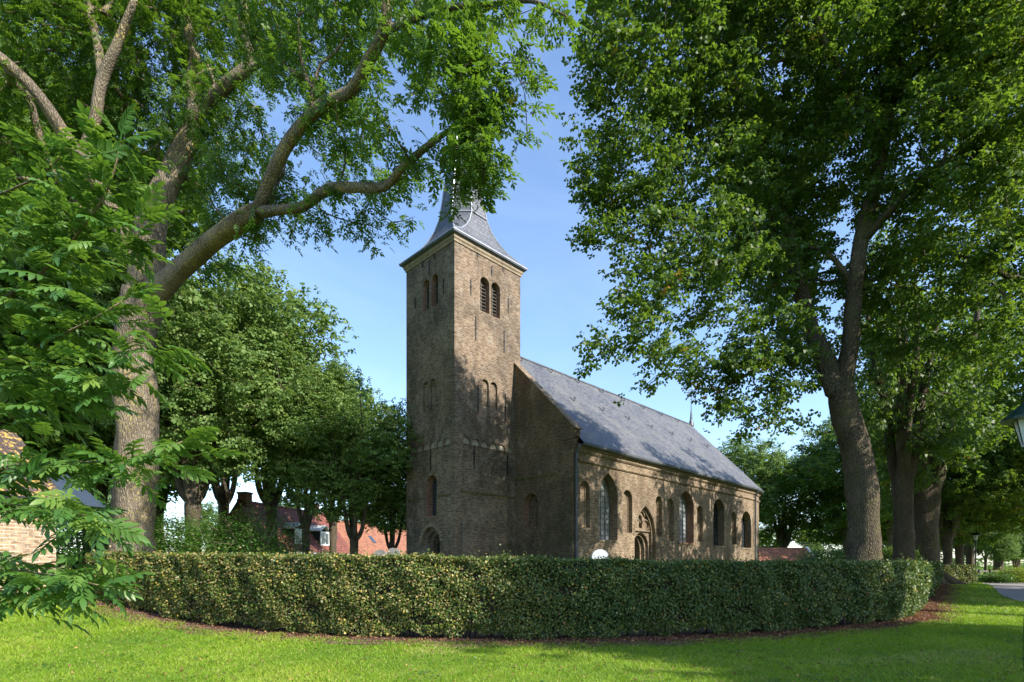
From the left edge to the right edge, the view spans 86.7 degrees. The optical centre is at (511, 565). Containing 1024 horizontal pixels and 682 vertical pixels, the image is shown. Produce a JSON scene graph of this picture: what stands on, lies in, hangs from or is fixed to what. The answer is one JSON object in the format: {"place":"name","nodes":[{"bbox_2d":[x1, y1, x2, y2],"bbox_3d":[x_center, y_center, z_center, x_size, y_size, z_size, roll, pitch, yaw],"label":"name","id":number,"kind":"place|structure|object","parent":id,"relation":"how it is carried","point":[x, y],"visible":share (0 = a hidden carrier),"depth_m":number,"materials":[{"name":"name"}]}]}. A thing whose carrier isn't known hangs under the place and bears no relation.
{"place":"outdoors","nodes":[
{"label":"outdoors","id":0,"kind":"place"},
{"bbox_2d":[108,492,111,506],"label":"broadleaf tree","id":1,"kind":"object","parent":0,"point":[109,496],"depth_m":77.17,"materials":[{"name":"green plant"}]},
{"bbox_2d":[0,566,1023,681],"bbox_3d":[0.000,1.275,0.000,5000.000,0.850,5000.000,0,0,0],"label":"lawn ground","id":2,"kind":"structure","parent":0,"point":[508,666],"depth_m":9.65,"materials":[{"name":"green plant"}]},
{"bbox_2d":[0,429,104,593],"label":"cottage","id":3,"kind":"structure","parent":2,"relation":"on","point":[15,537],"depth_m":16.58,"materials":[{"name":"brick"}]},
{"bbox_2d":[0,121,123,444],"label":"broadleaf tree","id":4,"kind":"object","parent":2,"relation":"on","point":[12,420],"visible":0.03,"depth_m":26.42,"materials":[{"name":"green plant"}]},
{"bbox_2d":[56,550,86,571],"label":"hedge","id":5,"kind":"object","parent":2,"relation":"on","point":[61,566],"visible":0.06,"depth_m":20.39,"materials":[{"name":"green plant"}]},
{"bbox_2d":[56,489,110,557],"bbox_3d":[-19.958,-1.027,25.029,5.340,5.296,5.244,0,0,0],"label":"shrub","id":6,"kind":"object","parent":2,"relation":"on","point":[72,542],"visible":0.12,"depth_m":24.46,"materials":[{"name":"green plant"}]},
{"bbox_2d":[0,5,201,487],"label":"broadleaf tree","id":7,"kind":"object","parent":2,"relation":"on","point":[65,435],"visible":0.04,"depth_m":27.91,"materials":[{"name":"green plant"}]},
{"bbox_2d":[1,46,217,554],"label":"broadleaf tree","id":8,"kind":"object","parent":2,"relation":"on","point":[181,232],"visible":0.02,"depth_m":38.13,"materials":[{"name":"green plant"}]},
{"bbox_2d":[0,99,246,637],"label":"young ash","id":9,"kind":"object","parent":2,"relation":"on","point":[76,584],"visible":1,"depth_m":2.79,"materials":[{"name":"green plant"}]},
{"bbox_2d":[66,417,239,547],"bbox_3d":[-29.448,-9.835,44.436,15.351,21.370,13.912,0,0,7],"label":"broadleaf tree","id":10,"kind":"object","parent":2,"relation":"on","point":[175,496],"depth_m":44.23,"materials":[{"name":"green plant"}]},
{"bbox_2d":[45,225,311,549],"bbox_3d":[-17.814,-8.669,31.549,12.648,19.038,13.956,0,0,9],"label":"broadleaf tree","id":11,"kind":"object","parent":2,"relation":"on","point":[202,340],"visible":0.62,"depth_m":29.26,"materials":[{"name":"green plant"}]},
{"bbox_2d":[153,507,213,552],"bbox_3d":[-17.215,-0.801,26.930,4.244,4.293,4.097,0,0,0],"label":"shrub","id":12,"kind":"object","parent":2,"relation":"on","point":[179,543],"visible":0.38,"depth_m":26.76,"materials":[{"name":"green plant"}]},
{"bbox_2d":[182,501,217,543],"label":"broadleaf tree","id":13,"kind":"object","parent":2,"relation":"on","point":[204,510],"visible":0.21,"depth_m":108.77,"materials":[{"name":"green plant"}]},
{"bbox_2d":[173,502,272,553],"bbox_3d":[-16.142,-1.020,29.804,5.935,4.979,5.651,0,0,-29],"label":"shrub","id":14,"kind":"object","parent":2,"relation":"on","point":[206,530],"visible":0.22,"depth_m":29.58,"materials":[{"name":"green plant"}]},
{"bbox_2d":[184,500,318,553],"bbox_3d":[-13.795,-0.856,29.055,7.261,5.546,6.329,0,0,0],"label":"shrub","id":15,"kind":"object","parent":2,"relation":"on","point":[244,538],"visible":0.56,"depth_m":28.59,"materials":[{"name":"green plant"}]},
{"bbox_2d":[211,288,318,525],"bbox_3d":[-26.470,-12.784,52.464,17.272,27.269,17.432,0,0,31],"label":"broadleaf tree","id":16,"kind":"object","parent":2,"relation":"on","point":[224,492],"visible":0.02,"depth_m":51.67,"materials":[{"name":"green plant"}]},
{"bbox_2d":[165,252,378,553],"bbox_3d":[-16.510,-9.354,37.025,14.527,20.408,14.394,0,0,33],"label":"broadleaf tree","id":17,"kind":"object","parent":2,"relation":"on","point":[276,329],"visible":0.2,"depth_m":34.50,"materials":[{"name":"green plant"}]},
{"bbox_2d":[209,491,349,554],"bbox_3d":[-22.927,-2.275,55.600,7.410,8.950,14.100,0,0,14],"label":"farmhouse","id":18,"kind":"object","parent":2,"relation":"on","point":[321,528],"visible":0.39,"depth_m":53.13,"materials":[{"name":"brick"}]},
{"bbox_2d":[254,542,304,554],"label":"shrub","id":19,"kind":"object","parent":2,"relation":"on","point":[286,552],"visible":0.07,"depth_m":27.89,"materials":[{"name":"green plant"}]},
{"bbox_2d":[278,499,300,507],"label":"broadleaf tree","id":20,"kind":"object","parent":2,"relation":"on","point":[286,505],"visible":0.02,"depth_m":118.16,"materials":[{"name":"green plant"}]},
{"bbox_2d":[0,0,590,600],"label":"ash tree","id":21,"kind":"object","parent":2,"relation":"on","point":[98,38],"visible":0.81,"depth_m":16.13,"materials":[{"name":"green plant"}]},
{"bbox_2d":[238,351,375,554],"bbox_3d":[-12.327,-5.960,33.989,8.368,14.074,8.291,0,0,-36],"label":"broadleaf tree","id":22,"kind":"object","parent":2,"relation":"on","point":[287,458],"visible":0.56,"depth_m":32.61,"materials":[{"name":"green plant"}]},
{"bbox_2d":[266,364,399,553],"bbox_3d":[-17.434,-8.646,49.872,12.666,19.000,12.784,0,0,45],"label":"broadleaf tree","id":23,"kind":"object","parent":2,"relation":"on","point":[332,536],"visible":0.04,"depth_m":49.71,"materials":[{"name":"green plant"}]},
{"bbox_2d":[275,392,423,554],"bbox_3d":[-9.211,-4.563,33.500,8.982,11.963,9.065,0,0,2],"label":"broadleaf tree","id":24,"kind":"object","parent":2,"relation":"on","point":[352,494],"visible":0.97,"depth_m":31.57,"materials":[{"name":"green plant"}]},
{"bbox_2d":[337,521,405,555],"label":"farm barn","id":25,"kind":"structure","parent":2,"relation":"on","point":[372,541],"depth_m":69.21,"materials":[{"name":"brick"}]},
{"bbox_2d":[340,428,405,549],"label":"broadleaf tree","id":26,"kind":"object","parent":2,"relation":"on","point":[378,520],"visible":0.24,"depth_m":34.78,"materials":[{"name":"green plant"}]},
{"bbox_2d":[374,550,386,555],"bbox_3d":[-4.420,0.600,18.200,0.580,2.300,0.280,0,0,0],"label":"gravestone","id":27,"kind":"object","parent":2,"relation":"on","point":[378,552],"visible":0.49,"depth_m":18.13,"materials":[{"name":"grey stone"}]},
{"bbox_2d":[387,548,400,554],"bbox_3d":[-4.060,0.565,18.600,0.600,2.370,0.280,0,0,0],"label":"gravestone","id":28,"kind":"object","parent":2,"relation":"on","point":[392,550],"visible":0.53,"depth_m":18.53,"materials":[{"name":"grey stone"}]},
{"bbox_2d":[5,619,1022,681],"bbox_3d":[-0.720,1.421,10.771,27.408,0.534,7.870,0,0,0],"label":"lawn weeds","id":29,"kind":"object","parent":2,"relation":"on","point":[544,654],"visible":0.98,"depth_m":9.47,"materials":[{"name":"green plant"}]},
{"bbox_2d":[76,588,959,646],"bbox_3d":[8.241,1.347,20.385,44.110,0.683,13.251,0,0,-23],"label":"bare soil strip","id":30,"kind":"object","parent":2,"relation":"on","point":[702,631],"visible":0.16,"depth_m":13.48,"materials":[{"name":"brown soil"}]},
{"bbox_2d":[5,585,1022,681],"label":"fallen leaves","id":31,"kind":"object","parent":30,"relation":"on","point":[940,592],"visible":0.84,"depth_m":12.89,"materials":[{"name":"plant"}]},
{"bbox_2d":[84,544,944,640],"bbox_3d":[8.330,0.457,20.624,43.287,2.741,12.135,0,0,-22],"label":"hedge","id":32,"kind":"object","parent":30,"relation":"on","point":[609,595],"visible":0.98,"depth_m":13.01,"materials":[{"name":"green plant"}]},
{"bbox_2d":[58,548,1023,572],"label":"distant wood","id":33,"kind":"object","parent":2,"relation":"on","point":[978,563],"visible":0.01,"depth_m":126.61,"materials":[{"name":"green plant"}]},
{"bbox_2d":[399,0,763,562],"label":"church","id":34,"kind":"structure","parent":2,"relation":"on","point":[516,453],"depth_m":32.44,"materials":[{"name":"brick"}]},
{"bbox_2d":[591,549,607,558],"bbox_3d":[3.070,0.585,19.000,0.720,2.330,0.600,0,0,0],"label":"gravestone","id":35,"kind":"object","parent":2,"relation":"on","point":[600,553],"visible":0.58,"depth_m":18.85,"materials":[{"name":"white stone"}]},
{"bbox_2d":[717,431,792,526],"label":"broadleaf tree","id":36,"kind":"object","parent":2,"relation":"on","point":[761,462],"visible":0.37,"depth_m":79.00,"materials":[{"name":"green plant"}]},
{"bbox_2d":[759,528,775,547],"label":"broadleaf tree","id":37,"kind":"object","parent":2,"relation":"on","point":[767,538],"visible":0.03,"depth_m":118.33,"materials":[{"name":"green plant"}]},
{"bbox_2d":[749,450,820,547],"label":"broadleaf tree","id":38,"kind":"object","parent":2,"relation":"on","point":[785,518],"visible":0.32,"depth_m":87.12,"materials":[{"name":"green plant"}]},
{"bbox_2d":[759,547,813,560],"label":"shed","id":39,"kind":"structure","parent":2,"relation":"on","point":[773,553],"depth_m":69.81,"materials":[{"name":"brick"}]},
{"bbox_2d":[555,0,1023,613],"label":"maple tree","id":40,"kind":"object","parent":2,"relation":"on","point":[765,228],"visible":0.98,"depth_m":17.68,"materials":[{"name":"green plant"}]},
{"bbox_2d":[795,529,824,552],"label":"broadleaf tree","id":41,"kind":"object","parent":2,"relation":"on","point":[806,544],"visible":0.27,"depth_m":113.90,"materials":[{"name":"green plant"}]},
{"bbox_2d":[785,540,845,561],"bbox_3d":[17.352,0.406,30.110,4.282,3.630,3.891,0,0,0],"label":"shrub","id":42,"kind":"object","parent":2,"relation":"on","point":[832,553],"visible":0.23,"depth_m":29.66,"materials":[{"name":"green plant"}]},
{"bbox_2d":[772,413,870,552],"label":"broadleaf tree","id":43,"kind":"object","parent":2,"relation":"on","point":[831,522],"visible":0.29,"depth_m":76.60,"materials":[{"name":"green plant"}]},
{"bbox_2d":[800,386,930,554],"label":"broadleaf tree","id":44,"kind":"object","parent":2,"relation":"on","point":[834,479],"visible":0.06,"depth_m":68.86,"materials":[{"name":"green plant"}]},
{"bbox_2d":[882,543,929,560],"bbox_3d":[23.974,0.118,33.874,3.732,3.497,3.900,0,0,0],"label":"shrub","id":45,"kind":"object","parent":2,"relation":"on","point":[889,551],"visible":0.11,"depth_m":33.64,"materials":[{"name":"green plant"}]},
{"bbox_2d":[836,221,989,560],"bbox_3d":[22.519,-9.062,31.002,6.935,20.580,7.496,0,0,29],"label":"broadleaf tree","id":46,"kind":"object","parent":2,"relation":"on","point":[903,452],"visible":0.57,"depth_m":30.15,"materials":[{"name":"green plant"}]},
{"bbox_2d":[857,279,1023,584],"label":"broadleaf tree","id":47,"kind":"object","parent":2,"relation":"on","point":[927,505],"visible":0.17,"depth_m":34.52,"materials":[{"name":"green plant"}]},
{"bbox_2d":[868,0,1023,404],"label":"lime tree","id":48,"kind":"object","parent":2,"relation":"on","point":[997,42],"visible":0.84,"depth_m":15.98,"materials":[{"name":"green plant"}]},
{"bbox_2d":[877,382,1023,564],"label":"broadleaf tree","id":49,"kind":"object","parent":2,"relation":"on","point":[960,497],"visible":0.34,"depth_m":42.56,"materials":[{"name":"green plant"}]},
{"bbox_2d":[942,564,978,583],"bbox_3d":[35.446,0.657,44.056,4.968,1.893,1.396,0,0,-12],"label":"hedge","id":50,"kind":"object","parent":2,"relation":"on","point":[964,573],"visible":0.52,"depth_m":43.87,"materials":[{"name":"green plant"}]},
{"bbox_2d":[941,544,983,558],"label":"broadleaf tree","id":51,"kind":"object","parent":2,"relation":"on","point":[978,551],"visible":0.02,"depth_m":123.18,"materials":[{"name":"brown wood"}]},
{"bbox_2d":[970,531,980,582],"bbox_3d":[39.600,-0.760,46.300,0.740,4.720,0.740,0,0,0],"label":"street lamp","id":52,"kind":"object","parent":2,"relation":"on","point":[976,534],"visible":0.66,"depth_m":46.24,"materials":[{"name":"metal"}]},
{"bbox_2d":[965,531,987,573],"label":"broadleaf tree","id":53,"kind":"object","parent":2,"relation":"on","point":[985,561],"visible":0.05,"depth_m":89.87,"materials":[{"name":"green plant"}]},
{"bbox_2d":[930,388,1023,582],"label":"broadleaf tree","id":54,"kind":"object","parent":2,"relation":"on","point":[959,544],"visible":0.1,"depth_m":44.85,"materials":[{"name":"green plant"}]},
{"bbox_2d":[977,573,991,581],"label":"shrub","id":55,"kind":"object","parent":2,"relation":"on","point":[978,575],"visible":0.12,"depth_m":50.18,"materials":[{"name":"green plant"}]},
{"bbox_2d":[945,300,1023,534],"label":"broadleaf tree","id":56,"kind":"object","parent":2,"relation":"on","point":[1012,512],"visible":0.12,"depth_m":43.70,"materials":[{"name":"green plant"}]},
{"bbox_2d":[965,383,1023,581],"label":"broadleaf tree","id":57,"kind":"object","parent":2,"relation":"on","point":[970,558],"visible":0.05,"depth_m":48.60,"materials":[{"name":"green plant"}]},
{"bbox_2d":[977,569,1012,580],"bbox_3d":[46.645,0.960,52.267,11.378,1.280,0.155,0,0,-18],"label":"garden fence","id":58,"kind":"object","parent":2,"relation":"on","point":[979,570],"visible":0.15,"depth_m":51.93,"materials":[{"name":"white wood"}]},
{"bbox_2d":[978,571,1019,582],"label":"shrub","id":59,"kind":"object","parent":2,"relation":"on","point":[998,578],"visible":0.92,"depth_m":47.09,"materials":[{"name":"green plant"}]},
{"bbox_2d":[977,530,1023,569],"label":"broadleaf tree","id":60,"kind":"object","parent":2,"relation":"on","point":[1004,553],"visible":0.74,"depth_m":54.38,"materials":[{"name":"green plant"}]},
{"bbox_2d":[981,531,1023,568],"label":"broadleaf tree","id":61,"kind":"object","parent":2,"relation":"on","point":[1018,562],"visible":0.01,"depth_m":84.76,"materials":[{"name":"green plant"}]},
{"bbox_2d":[982,507,1023,573],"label":"broadleaf tree","id":62,"kind":"object","parent":2,"relation":"on","point":[995,566],"depth_m":71.68,"materials":[{"name":"green plant"}]},
{"bbox_2d":[991,564,1023,582],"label":"shrub","id":63,"kind":"object","parent":2,"relation":"on","point":[1019,571],"visible":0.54,"depth_m":47.52,"materials":[{"name":"green plant"}]},
{"bbox_2d":[998,532,1022,568],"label":"broadleaf tree","id":64,"kind":"object","parent":2,"relation":"on","point":[1013,561],"visible":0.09,"depth_m":59.87,"materials":[{"name":"green plant"}]},
{"bbox_2d":[1000,398,1023,672],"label":"street lamp","id":65,"kind":"object","parent":2,"relation":"on","point":[1014,418],"visible":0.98,"depth_m":8.51,"materials":[{"name":"green metal"}]},
{"bbox_2d":[1008,526,1023,556],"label":"broadleaf tree","id":66,"kind":"object","parent":2,"relation":"on","point":[1021,542],"visible":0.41,"depth_m":58.13,"materials":[{"name":"green plant"}]},
{"bbox_2d":[2,0,1023,565],"label":"sky","id":67,"kind":"structure","parent":0,"point":[561,288],"materials":[{"name":"blue"}]},
{"bbox_2d":[823,534,842,550],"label":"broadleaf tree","id":68,"kind":"object","parent":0,"point":[834,546],"depth_m":102.11,"materials":[{"name":"green plant"}]},
{"bbox_2d":[881,528,886,554],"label":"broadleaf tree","id":69,"kind":"object","parent":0,"point":[885,544],"depth_m":93.95,"materials":[{"name":"green plant"}]},
{"bbox_2d":[982,583,1023,601],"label":"road","id":70,"kind":"structure","parent":0,"point":[1015,591],"depth_m":29.12,"materials":[{"name":"grey asphalt"}]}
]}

